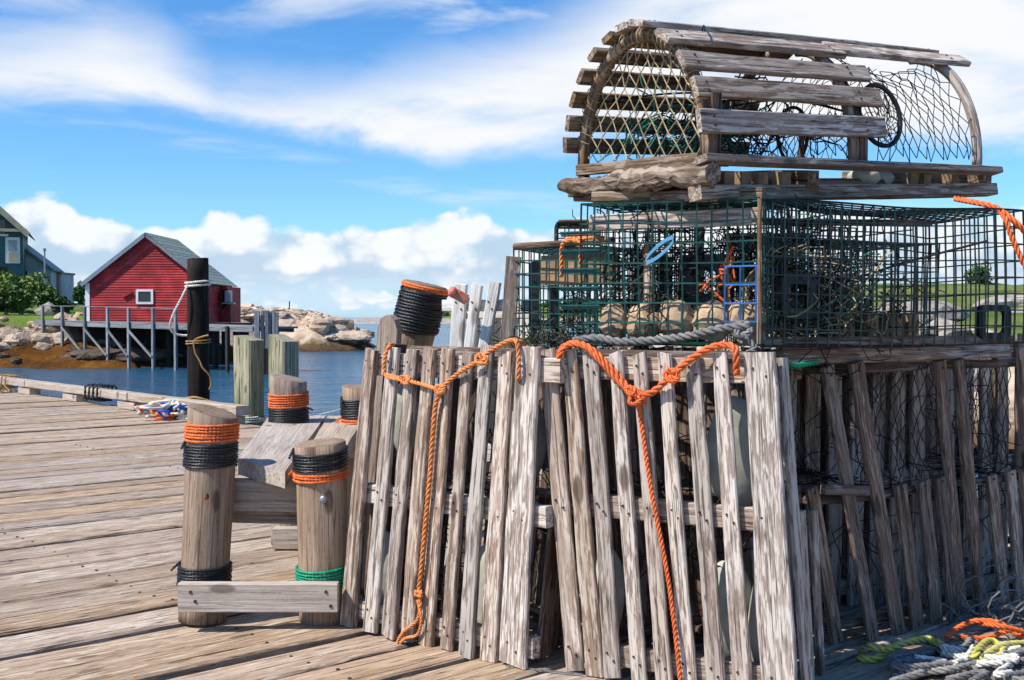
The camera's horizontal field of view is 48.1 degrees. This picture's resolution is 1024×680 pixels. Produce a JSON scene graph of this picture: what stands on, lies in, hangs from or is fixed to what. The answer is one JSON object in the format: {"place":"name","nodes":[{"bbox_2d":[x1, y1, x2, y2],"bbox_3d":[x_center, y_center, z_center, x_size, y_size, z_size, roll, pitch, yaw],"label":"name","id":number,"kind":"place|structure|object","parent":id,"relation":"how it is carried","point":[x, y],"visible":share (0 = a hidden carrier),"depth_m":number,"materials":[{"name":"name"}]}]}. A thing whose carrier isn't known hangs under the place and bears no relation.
{"place":"outdoors","nodes":[
{"label":"outdoors","id":0,"kind":"place"},
{"bbox_2d":[0,303,84,326],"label":"grass bank","id":1,"kind":"structure","parent":0,"point":[17,319],"depth_m":58.84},
{"bbox_2d":[0,293,21,314],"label":"shrub","id":2,"kind":"object","parent":1,"relation":"on","point":[4,306],"visible":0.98,"depth_m":61.76,"materials":[{"name":"green plant"}]},
{"bbox_2d":[0,206,34,276],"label":"teal house","id":3,"kind":"structure","parent":1,"relation":"on","point":[14,234],"depth_m":71.53,"materials":[{"name":"wood"}]},
{"bbox_2d":[0,270,36,312],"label":"shrub","id":4,"kind":"object","parent":1,"relation":"on","point":[5,280],"visible":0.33,"depth_m":64.67,"materials":[{"name":"green plant"}]},
{"bbox_2d":[5,285,38,314],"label":"shrub","id":5,"kind":"object","parent":1,"relation":"on","point":[27,301],"visible":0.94,"depth_m":61.98,"materials":[{"name":"green plant"}]},
{"bbox_2d":[4,272,49,289],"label":"shrub","id":6,"kind":"object","parent":1,"relation":"on","point":[22,280],"visible":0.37,"depth_m":65.75,"materials":[{"name":"green plant"}]},
{"bbox_2d":[20,282,56,306],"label":"shrub","id":7,"kind":"object","parent":1,"relation":"on","point":[34,288],"visible":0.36,"depth_m":64.77,"materials":[{"name":"green plant"}]},
{"bbox_2d":[25,245,63,291],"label":"blue grey house","id":8,"kind":"structure","parent":1,"relation":"on","point":[34,260],"depth_m":74.76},
{"bbox_2d":[33,302,57,315],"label":"garden rock","id":9,"kind":"object","parent":1,"relation":"on","point":[47,311],"visible":0.48,"depth_m":61.61,"materials":[{"name":"stone"}]},
{"bbox_2d":[32,291,60,305],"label":"shrub","id":10,"kind":"object","parent":1,"relation":"on","point":[44,297],"visible":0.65,"depth_m":63.29,"materials":[{"name":"green plant"}]},
{"bbox_2d":[49,296,77,312],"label":"shrub","id":11,"kind":"object","parent":1,"relation":"on","point":[63,301],"visible":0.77,"depth_m":61.23,"materials":[{"name":"green plant"}]},
{"bbox_2d":[56,272,74,302],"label":"grey shed","id":12,"kind":"structure","parent":1,"relation":"on","point":[65,283],"depth_m":77.67,"materials":[{"name":"blue"}]},
{"bbox_2d":[72,286,84,304],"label":"shrub","id":13,"kind":"object","parent":1,"relation":"on","point":[79,296],"visible":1,"depth_m":69.95,"materials":[{"name":"green plant"}]},
{"bbox_2d":[0,319,264,369],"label":"shore","id":14,"kind":"structure","parent":0,"point":[112,343],"depth_m":55.18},
{"bbox_2d":[0,342,12,350],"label":"boulder","id":15,"kind":"object","parent":14,"relation":"on","point":[4,346],"visible":0.76,"depth_m":54.58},
{"bbox_2d":[0,325,23,340],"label":"boulder","id":16,"kind":"object","parent":14,"relation":"on","point":[8,330],"visible":0.39,"depth_m":55.72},
{"bbox_2d":[7,358,22,363],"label":"tidal stone","id":17,"kind":"object","parent":14,"relation":"on","point":[15,360],"visible":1,"depth_m":52.77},
{"bbox_2d":[3,332,33,345],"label":"boulder","id":18,"kind":"object","parent":14,"relation":"on","point":[20,338],"visible":0.6,"depth_m":54.97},
{"bbox_2d":[30,333,53,343],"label":"boulder","id":19,"kind":"object","parent":14,"relation":"on","point":[35,338],"visible":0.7,"depth_m":54.98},
{"bbox_2d":[38,325,64,333],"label":"boulder","id":20,"kind":"object","parent":14,"relation":"on","point":[51,329],"visible":0.32,"depth_m":55.66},
{"bbox_2d":[54,312,72,319],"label":"boulder","id":21,"kind":"object","parent":14,"relation":"on","point":[57,316],"visible":0.42,"depth_m":57.60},
{"bbox_2d":[53,328,81,343],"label":"boulder","id":22,"kind":"object","parent":14,"relation":"on","point":[74,335],"visible":0.72,"depth_m":55.11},
{"bbox_2d":[0,340,232,369],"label":"seaweed","id":23,"kind":"object","parent":14,"relation":"on","point":[28,354],"visible":0.12,"depth_m":53.32,"materials":[{"name":"plant"}]},
{"bbox_2d":[59,348,182,362],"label":"flat rock","id":24,"kind":"object","parent":14,"relation":"on","point":[138,355],"visible":0.64,"depth_m":52.88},
{"bbox_2d":[72,232,251,364],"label":"red boathouse","id":25,"kind":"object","parent":14,"relation":"on","point":[144,269],"visible":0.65,"depth_m":55.94,"materials":[{"name":"paint"}]},
{"bbox_2d":[136,289,152,303],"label":"window","id":26,"kind":"structure","parent":25,"relation":"in","point":[143,296],"depth_m":55.92,"materials":[{"name":"white paint"}]},
{"bbox_2d":[34,305,297,372],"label":"boathouse pier","id":27,"kind":"structure","parent":14,"relation":"on","point":[128,325],"depth_m":51.55,"materials":[{"name":"grey wood"}]},
{"bbox_2d":[241,306,253,314],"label":"granite boulder","id":28,"kind":"object","parent":14,"relation":"on","point":[244,310],"visible":0.48,"depth_m":79.07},
{"bbox_2d":[253,311,375,351],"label":"granite outcrop","id":29,"kind":"object","parent":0,"point":[308,339],"visible":0.09,"depth_m":78.25,"materials":[{"name":"stone"}]},
{"bbox_2d":[241,309,257,318],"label":"granite boulder","id":30,"kind":"object","parent":29,"relation":"on","point":[248,315],"visible":0.32,"depth_m":79.01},
{"bbox_2d":[288,308,314,315],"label":"granite boulder","id":31,"kind":"object","parent":29,"relation":"on","point":[298,311],"visible":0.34,"depth_m":81.44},
{"bbox_2d":[300,313,322,324],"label":"granite boulder","id":32,"kind":"object","parent":29,"relation":"on","point":[307,317],"visible":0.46,"depth_m":79.27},
{"bbox_2d":[304,314,333,334],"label":"granite boulder","id":33,"kind":"object","parent":29,"relation":"on","point":[318,323],"visible":0.96,"depth_m":78.33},
{"bbox_2d":[322,314,353,327],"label":"granite boulder","id":34,"kind":"object","parent":29,"relation":"on","point":[348,323],"visible":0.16,"depth_m":80.54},
{"bbox_2d":[328,324,347,331],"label":"granite boulder","id":35,"kind":"object","parent":29,"relation":"on","point":[337,327],"visible":0.26,"depth_m":79.52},
{"bbox_2d":[324,330,370,348],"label":"granite boulder","id":36,"kind":"object","parent":29,"relation":"on","point":[360,339],"visible":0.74,"depth_m":78.64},
{"bbox_2d":[353,327,374,343],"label":"granite boulder","id":37,"kind":"object","parent":29,"relation":"on","point":[370,333],"visible":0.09,"depth_m":83.17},
{"bbox_2d":[351,318,599,320],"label":"headland shore","id":38,"kind":"structure","parent":0,"point":[450,318],"depth_m":455.75,"materials":[{"name":"stone"}]},
{"bbox_2d":[477,543,503,625],"bbox_3d":[-0.068,0.757,3.454,0.108,0.300,0.072,0,1,0],"label":"ballast stone","id":39,"kind":"object","parent":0,"point":[480,598],"visible":0.11,"depth_m":3.43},
{"bbox_2d":[0,317,1008,533],"bbox_3d":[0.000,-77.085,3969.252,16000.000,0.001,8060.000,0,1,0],"label":"sea","id":40,"kind":"structure","parent":0,"point":[326,375],"depth_m":43.64,"materials":[{"name":"liquid"}]},
{"bbox_2d":[187,258,209,399],"bbox_3d":[-3.255,1.104,11.925,0.235,3.915,0.238,0,1,0],"label":"mooring pile","id":41,"kind":"object","parent":40,"relation":"in","point":[198,382],"visible":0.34,"depth_m":11.81,"materials":[{"name":"brown wood"}]},
{"bbox_2d":[169,280,210,336],"bbox_3d":[-3.311,-0.338,11.847,0.419,0.606,0.273,-1,2,-42],"label":"mooring line","id":42,"kind":"object","parent":41,"relation":"attached to","point":[179,301],"visible":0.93,"depth_m":11.77,"materials":[{"name":"white fabric"}]},
{"bbox_2d":[185,334,211,400],"bbox_3d":[-3.238,0.292,11.834,0.268,0.702,0.418,0,1,-17],"label":"yellow line","id":43,"kind":"object","parent":41,"relation":"attached to","point":[195,397],"visible":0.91,"depth_m":11.75,"materials":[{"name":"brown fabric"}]},
{"bbox_2d":[233,335,263,425],"bbox_3d":[-2.585,1.514,11.282,0.224,3.122,0.223,1,1,28],"label":"square pile","id":44,"kind":"object","parent":40,"relation":"in","point":[248,352],"visible":0.26,"depth_m":11.18,"materials":[{"name":"green wood"}]},
{"bbox_2d":[245,415,266,423],"bbox_3d":[-2.585,0.773,11.269,0.347,0.071,0.346,0,1,0],"label":"pale rope","id":45,"kind":"object","parent":44,"relation":"attached to","point":[251,420],"visible":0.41,"depth_m":11.13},
{"bbox_2d":[254,311,259,338],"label":"fender pile","id":46,"kind":"object","parent":40,"relation":"in","point":[256,324],"visible":0.32,"depth_m":45.83,"materials":[{"name":"grey wood"}]},
{"bbox_2d":[261,310,264,373],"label":"fender pile","id":47,"kind":"object","parent":40,"relation":"in","point":[262,324],"visible":0.43,"depth_m":45.93,"materials":[{"name":"grey wood"}]},
{"bbox_2d":[264,310,268,374],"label":"fender pile","id":48,"kind":"object","parent":40,"relation":"in","point":[266,356],"visible":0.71,"depth_m":45.88,"materials":[{"name":"grey wood"}]},
{"bbox_2d":[269,311,271,333],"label":"fender pile","id":49,"kind":"object","parent":40,"relation":"in","point":[270,322],"visible":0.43,"depth_m":45.94,"materials":[{"name":"grey wood"}]},
{"bbox_2d":[272,310,274,333],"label":"fender pile","id":50,"kind":"object","parent":40,"relation":"in","point":[273,321],"visible":0.32,"depth_m":45.95,"materials":[{"name":"grey wood"}]},
{"bbox_2d":[275,312,278,333],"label":"fender pile","id":51,"kind":"object","parent":40,"relation":"in","point":[276,322],"visible":0.32,"depth_m":45.78,"materials":[{"name":"grey wood"}]},
{"bbox_2d":[269,334,298,392],"bbox_3d":[-2.223,1.510,11.183,0.223,3.133,0.223,1,1,34],"label":"square pile","id":52,"kind":"object","parent":40,"relation":"in","point":[283,354],"visible":0.16,"depth_m":11.08,"materials":[{"name":"green wood"}]},
{"bbox_2d":[354,318,585,323],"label":"skerry","id":53,"kind":"structure","parent":40,"relation":"in","point":[364,321],"depth_m":399.96,"materials":[{"name":"stone"}]},
{"bbox_2d":[0,388,1023,679],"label":"wharf deck","id":54,"kind":"structure","parent":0,"point":[90,520],"depth_m":4.15,"materials":[{"name":"brown wood"}]},
{"bbox_2d":[0,376,249,423],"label":"wharf curb","id":55,"kind":"structure","parent":54,"relation":"on","point":[130,399],"depth_m":12.70,"materials":[{"name":"grey wood"}]},
{"bbox_2d":[0,374,22,392],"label":"rope lashing","id":56,"kind":"object","parent":55,"relation":"attached to","point":[7,387],"visible":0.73,"depth_m":15.37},
{"bbox_2d":[84,383,117,401],"bbox_3d":[-4.728,0.602,13.148,0.236,0.196,0.509,-1,2,-41],"label":"rope lashing","id":57,"kind":"object","parent":55,"relation":"attached to","point":[97,398],"visible":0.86,"depth_m":13.06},
{"bbox_2d":[134,399,187,420],"bbox_3d":[-3.336,0.674,11.179,0.640,0.209,0.502,0,1,0],"label":"rope heap","id":58,"kind":"object","parent":54,"relation":"on","point":[167,409],"visible":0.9,"depth_m":11.05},
{"bbox_2d":[170,373,360,626],"bbox_3d":[-0.819,0.537,4.510,0.620,0.756,1.763,0,1,0],"label":"mooring crib","id":59,"kind":"object","parent":54,"relation":"on","point":[293,461],"visible":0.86,"depth_m":3.73,"materials":[{"name":"brown wood"}]},
{"bbox_2d":[361,315,401,587],"bbox_3d":[-0.462,0.408,4.052,0.063,0.995,0.225,-1,1,-33],"label":"rounded board","id":60,"kind":"object","parent":54,"relation":"on","point":[389,329],"visible":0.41,"depth_m":4.01,"materials":[{"name":"grey wood"}]},
{"bbox_2d":[347,279,447,594],"bbox_3d":[-0.448,0.358,4.161,0.452,1.155,0.179,0,1,9],"label":"leaning post","id":61,"kind":"object","parent":54,"relation":"on","point":[418,312],"visible":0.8,"depth_m":4.07,"materials":[{"name":"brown wood"}]},
{"bbox_2d":[340,343,585,669],"bbox_3d":[-0.086,0.475,3.613,0.848,0.937,0.461,1,1,38],"label":"wooden trap","id":62,"kind":"object","parent":54,"relation":"on","point":[512,513],"visible":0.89,"depth_m":3.44,"materials":[{"name":"grey wood"}]},
{"bbox_2d":[380,530,401,601],"bbox_3d":[-0.409,0.746,3.726,0.103,0.260,0.069,0,1,0],"label":"ballast stone","id":63,"kind":"object","parent":62,"relation":"in","point":[387,540],"visible":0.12,"depth_m":3.69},
{"bbox_2d":[394,384,418,453],"bbox_3d":[-0.345,0.256,3.681,0.102,0.254,0.067,0,1,0],"label":"ballast stone","id":64,"kind":"object","parent":62,"relation":"in","point":[398,405],"visible":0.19,"depth_m":3.66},
{"bbox_2d":[382,337,526,643],"bbox_3d":[-0.188,0.473,3.451,0.590,0.969,0.125,1,1,39],"label":"hanging rope","id":65,"kind":"object","parent":62,"relation":"hanging from","point":[480,358],"visible":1,"depth_m":3.45,"materials":[{"name":"fabric"}]},
{"bbox_2d":[508,394,546,483],"bbox_3d":[0.027,0.294,3.387,0.158,0.285,0.069,0,1,0],"label":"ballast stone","id":66,"kind":"object","parent":62,"relation":"in","point":[541,445],"visible":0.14,"depth_m":3.37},
{"bbox_2d":[488,314,651,351],"bbox_3d":[0.180,0.012,3.587,0.512,0.188,0.247,0,1,0],"label":"net scrap","id":67,"kind":"object","parent":62,"relation":"on","point":[552,343],"visible":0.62,"depth_m":3.57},
{"bbox_2d":[441,256,539,601],"bbox_3d":[-0.090,0.324,4.069,0.378,1.220,0.450,0,1,0],"label":"wooden trap","id":68,"kind":"object","parent":54,"relation":"on","point":[474,309],"visible":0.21,"depth_m":3.94,"materials":[{"name":"grey wood"}]},
{"bbox_2d":[447,286,469,304],"bbox_3d":[-0.182,-0.151,3.870,0.076,0.063,0.028,0,1,0],"label":"plastic tag","id":69,"kind":"object","parent":68,"relation":"hanging from","point":[458,295],"visible":1,"depth_m":3.87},
{"bbox_2d":[506,665,582,674],"bbox_3d":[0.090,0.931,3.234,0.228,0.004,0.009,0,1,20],"label":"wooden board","id":70,"kind":"object","parent":54,"relation":"on","point":[548,670],"visible":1,"depth_m":3.22,"materials":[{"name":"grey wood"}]},
{"bbox_2d":[595,550,624,628],"bbox_3d":[0.268,0.734,3.283,0.110,0.308,0.072,0,1,0],"label":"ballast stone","id":71,"kind":"object","parent":54,"relation":"on","point":[620,587],"visible":0.2,"depth_m":3.26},
{"bbox_2d":[572,346,696,587],"bbox_3d":[0.419,0.471,4.322,0.568,0.917,0.385,0,1,0],"label":"wooden trap","id":72,"kind":"object","parent":54,"relation":"on","point":[673,348],"visible":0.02,"depth_m":4.24,"materials":[{"name":"grey wood"}]},
{"bbox_2d":[541,209,715,348],"bbox_3d":[0.435,-0.195,4.268,0.806,0.646,0.610,0,1,0],"label":"wire cage","id":73,"kind":"object","parent":72,"relation":"on","point":[568,224],"visible":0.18,"depth_m":4.12,"materials":[{"name":"green metal"}]},
{"bbox_2d":[541,347,824,679],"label":"wooden trap","id":74,"kind":"object","parent":54,"relation":"on","point":[606,503],"visible":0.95,"depth_m":3.11,"materials":[{"name":"grey wood"}]},
{"bbox_2d":[556,340,740,679],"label":"hanging rope","id":75,"kind":"object","parent":74,"relation":"hanging from","point":[640,396],"visible":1,"depth_m":3.08,"materials":[{"name":"fabric"}]},
{"bbox_2d":[572,320,757,351],"bbox_3d":[0.426,-0.008,3.257,0.558,0.098,0.063,1,1,31],"label":"grey rope","id":76,"kind":"object","parent":74,"relation":"on","point":[736,328],"visible":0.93,"depth_m":3.22,"materials":[{"name":"fabric"}]},
{"bbox_2d":[560,187,850,370],"bbox_3d":[0.584,-0.158,3.498,0.856,0.778,0.558,0,1,14],"label":"wire cage","id":77,"kind":"object","parent":74,"relation":"on","point":[644,317],"visible":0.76,"depth_m":3.40,"materials":[{"name":"green metal"}]},
{"bbox_2d":[559,234,604,277],"bbox_3d":[0.225,-0.268,3.596,0.069,0.140,0.219,-1,1,-38],"label":"orange loop","id":78,"kind":"object","parent":77,"relation":"hanging from","point":[573,239],"visible":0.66,"depth_m":3.62,"materials":[{"name":"fabric"}]},
{"bbox_2d":[646,236,673,263],"bbox_3d":[0.423,-0.257,3.277,0.084,0.079,0.005,1,1,28],"label":"rubber strap","id":79,"kind":"object","parent":77,"relation":"attached to","point":[664,251],"visible":1,"depth_m":3.27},
{"bbox_2d":[678,254,732,310],"bbox_3d":[0.587,-0.175,3.477,0.170,0.170,0.020,1,1,28],"label":"bait door","id":80,"kind":"structure","parent":77,"relation":"in","point":[690,288],"depth_m":3.48,"materials":[{"name":"black plastic"}]},
{"bbox_2d":[557,19,1002,201],"bbox_3d":[0.920,-0.726,3.830,1.477,0.651,0.665,-1,1,-35],"label":"half round trap","id":81,"kind":"object","parent":77,"relation":"on","point":[723,111],"visible":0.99,"depth_m":3.55,"materials":[{"name":"grey wood"}]},
{"bbox_2d":[707,395,751,505],"bbox_3d":[0.601,0.305,3.107,0.164,0.311,0.069,0,1,0],"label":"buoy","id":82,"kind":"object","parent":74,"relation":"in","point":[740,416],"visible":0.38,"depth_m":3.08,"materials":[{"name":"plastic"}]},
{"bbox_2d":[717,560,751,657],"bbox_3d":[0.586,0.741,3.113,0.135,0.291,0.070,0,1,0],"label":"buoy","id":83,"kind":"object","parent":74,"relation":"in","point":[724,606],"visible":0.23,"depth_m":3.09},
{"bbox_2d":[783,357,820,368],"bbox_3d":[0.810,0.064,3.229,0.026,0.037,0.264,1,1,36],"label":"teal rope","id":84,"kind":"object","parent":74,"relation":"attached to","point":[803,364],"visible":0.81,"depth_m":3.24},
{"bbox_2d":[623,347,801,616],"bbox_3d":[0.641,0.478,3.886,0.589,0.919,0.439,0,1,0],"label":"wooden trap","id":85,"kind":"object","parent":54,"relation":"on","point":[798,374],"visible":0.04,"depth_m":3.67,"materials":[{"name":"grey wood"}]},
{"bbox_2d":[496,237,668,349],"bbox_3d":[0.234,-0.074,3.866,0.599,0.520,0.490,0,1,0],"label":"wire cage","id":86,"kind":"object","parent":85,"relation":"on","point":[544,271],"visible":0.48,"depth_m":3.79,"materials":[{"name":"green metal"}]},
{"bbox_2d":[760,348,929,608],"bbox_3d":[1.133,0.478,4.143,0.630,0.909,0.400,0,1,-17],"label":"wooden trap","id":87,"kind":"object","parent":54,"relation":"on","point":[844,586],"visible":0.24,"depth_m":3.99,"materials":[{"name":"grey wood"}]},
{"bbox_2d":[720,227,939,340],"bbox_3d":[1.091,-0.142,4.027,0.748,0.551,0.728,0,1,-19],"label":"wire cage","id":88,"kind":"object","parent":87,"relation":"on","point":[921,285],"visible":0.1,"depth_m":4.00,"materials":[{"name":"black metal"}]},
{"bbox_2d":[743,350,966,644],"bbox_3d":[1.103,0.482,3.769,0.773,0.894,0.431,-1,1,-35],"label":"wooden trap","id":89,"kind":"object","parent":54,"relation":"on","point":[848,493],"visible":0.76,"depth_m":3.63,"materials":[{"name":"grey wood"}]},
{"bbox_2d":[653,194,1023,403],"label":"wire cage","id":90,"kind":"object","parent":89,"relation":"on","point":[832,327],"visible":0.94,"depth_m":3.43,"materials":[{"name":"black metal"}]},
{"bbox_2d":[698,233,735,306],"bbox_3d":[0.601,-0.206,3.391,0.114,0.221,0.211,0,1,0],"label":"rope scrap","id":91,"kind":"object","parent":90,"relation":"in","point":[730,256],"visible":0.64,"depth_m":3.34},
{"bbox_2d":[953,196,1023,269],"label":"orange rope","id":92,"kind":"object","parent":90,"relation":"hanging from","point":[1007,217],"visible":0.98,"depth_m":3.49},
{"bbox_2d":[774,344,1010,365],"bbox_3d":[1.238,0.042,3.649,1.125,0.062,0.057,-1,1,-34],"label":"rail board","id":93,"kind":"object","parent":89,"relation":"on","point":[837,356],"visible":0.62,"depth_m":3.62,"materials":[{"name":"grey wood"}]},
{"bbox_2d":[856,635,1023,662],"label":"yellow rope","id":94,"kind":"object","parent":54,"relation":"on","point":[981,645],"visible":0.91,"depth_m":3.31,"materials":[{"name":"fabric"}]},
{"bbox_2d":[863,347,1023,612],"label":"wooden trap","id":95,"kind":"object","parent":54,"relation":"on","point":[965,462],"visible":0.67,"depth_m":3.94,"materials":[{"name":"grey wood"}]},
{"bbox_2d":[887,637,1023,679],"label":"grey rope heap","id":96,"kind":"object","parent":54,"relation":"on","point":[907,666],"visible":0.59,"depth_m":3.17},
{"bbox_2d":[914,644,1020,677],"bbox_3d":[1.344,0.898,3.257,0.340,0.046,0.260,-1,2,-43],"label":"white rope","id":97,"kind":"object","parent":54,"relation":"on","point":[1006,661],"visible":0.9,"depth_m":3.21,"materials":[{"name":"fabric"}]},
{"bbox_2d":[919,333,1023,578],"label":"wooden trap","id":98,"kind":"object","parent":54,"relation":"on","point":[1014,456],"visible":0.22,"depth_m":4.44,"materials":[{"name":"grey wood"}]},
{"bbox_2d":[939,558,1023,630],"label":"net heap","id":99,"kind":"object","parent":54,"relation":"on","point":[1009,613],"visible":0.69,"depth_m":3.73,"materials":[{"name":"grey fabric"}]},
{"bbox_2d":[944,618,1023,640],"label":"red orange rope","id":100,"kind":"object","parent":54,"relation":"on","point":[1005,627],"visible":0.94,"depth_m":3.52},
{"bbox_2d":[0,0,1023,316],"label":"sky","id":101,"kind":"structure","parent":0,"point":[322,156],"materials":[{"name":"blue"}]},
{"bbox_2d":[442,306,630,317],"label":"headland","id":102,"kind":"structure","parent":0,"point":[449,316],"depth_m":489.08,"materials":[{"name":"green plant"}]},
{"bbox_2d":[443,297,637,315],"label":"wood","id":103,"kind":"object","parent":102,"relation":"on","point":[447,313],"visible":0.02,"depth_m":508.54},
{"bbox_2d":[748,583,759,662],"bbox_3d":[0.675,0.765,3.066,0.094,0.286,0.071,0,1,0],"label":"buoy","id":104,"kind":"object","parent":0,"point":[753,634],"visible":0.21,"depth_m":3.04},
{"bbox_2d":[606,331,1014,448],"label":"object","id":105,"kind":"structure","parent":0,"point":[1011,404],"depth_m":19.51,"materials":[{"name":"stone"}]},
{"bbox_2d":[874,299,969,325],"bbox_3d":[11.737,-0.602,32.386,4.048,1.123,2.008,-1,1,-35],"label":"field boulder","id":106,"kind":"object","parent":105,"relation":"on","point":[941,307],"visible":0.17,"depth_m":31.49,"materials":[{"name":"stone"}]},
{"bbox_2d":[925,318,958,325],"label":"field boulder","id":107,"kind":"object","parent":105,"relation":"on","point":[941,320],"visible":0.12,"depth_m":31.00,"materials":[{"name":"stone"}]},
{"bbox_2d":[919,322,971,335],"bbox_3d":[9.508,-0.100,25.824,1.438,0.622,1.871,0,1,0],"label":"field boulder","id":108,"kind":"object","parent":105,"relation":"on","point":[948,332],"visible":0.16,"depth_m":24.98,"materials":[{"name":"stone"}]},
{"bbox_2d":[972,295,1018,308],"bbox_3d":[14.362,-0.994,33.938,2.049,0.674,1.136,-1,2,-42],"label":"field boulder","id":109,"kind":"object","parent":105,"relation":"on","point":[1010,302],"visible":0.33,"depth_m":33.43,"materials":[{"name":"stone"}]},
{"bbox_2d":[1007,295,1022,304],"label":"field boulder","id":110,"kind":"object","parent":105,"relation":"on","point":[1019,299],"visible":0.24,"depth_m":33.79,"materials":[{"name":"stone"}]},
{"bbox_2d":[769,282,1023,335],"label":"field","id":111,"kind":"structure","parent":0,"point":[1019,316],"depth_m":39.88,"materials":[{"name":"green plant"}]},
{"bbox_2d":[963,261,992,284],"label":"shrub","id":112,"kind":"object","parent":111,"relation":"on","point":[982,271],"visible":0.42,"depth_m":45.82,"materials":[{"name":"green plant"}]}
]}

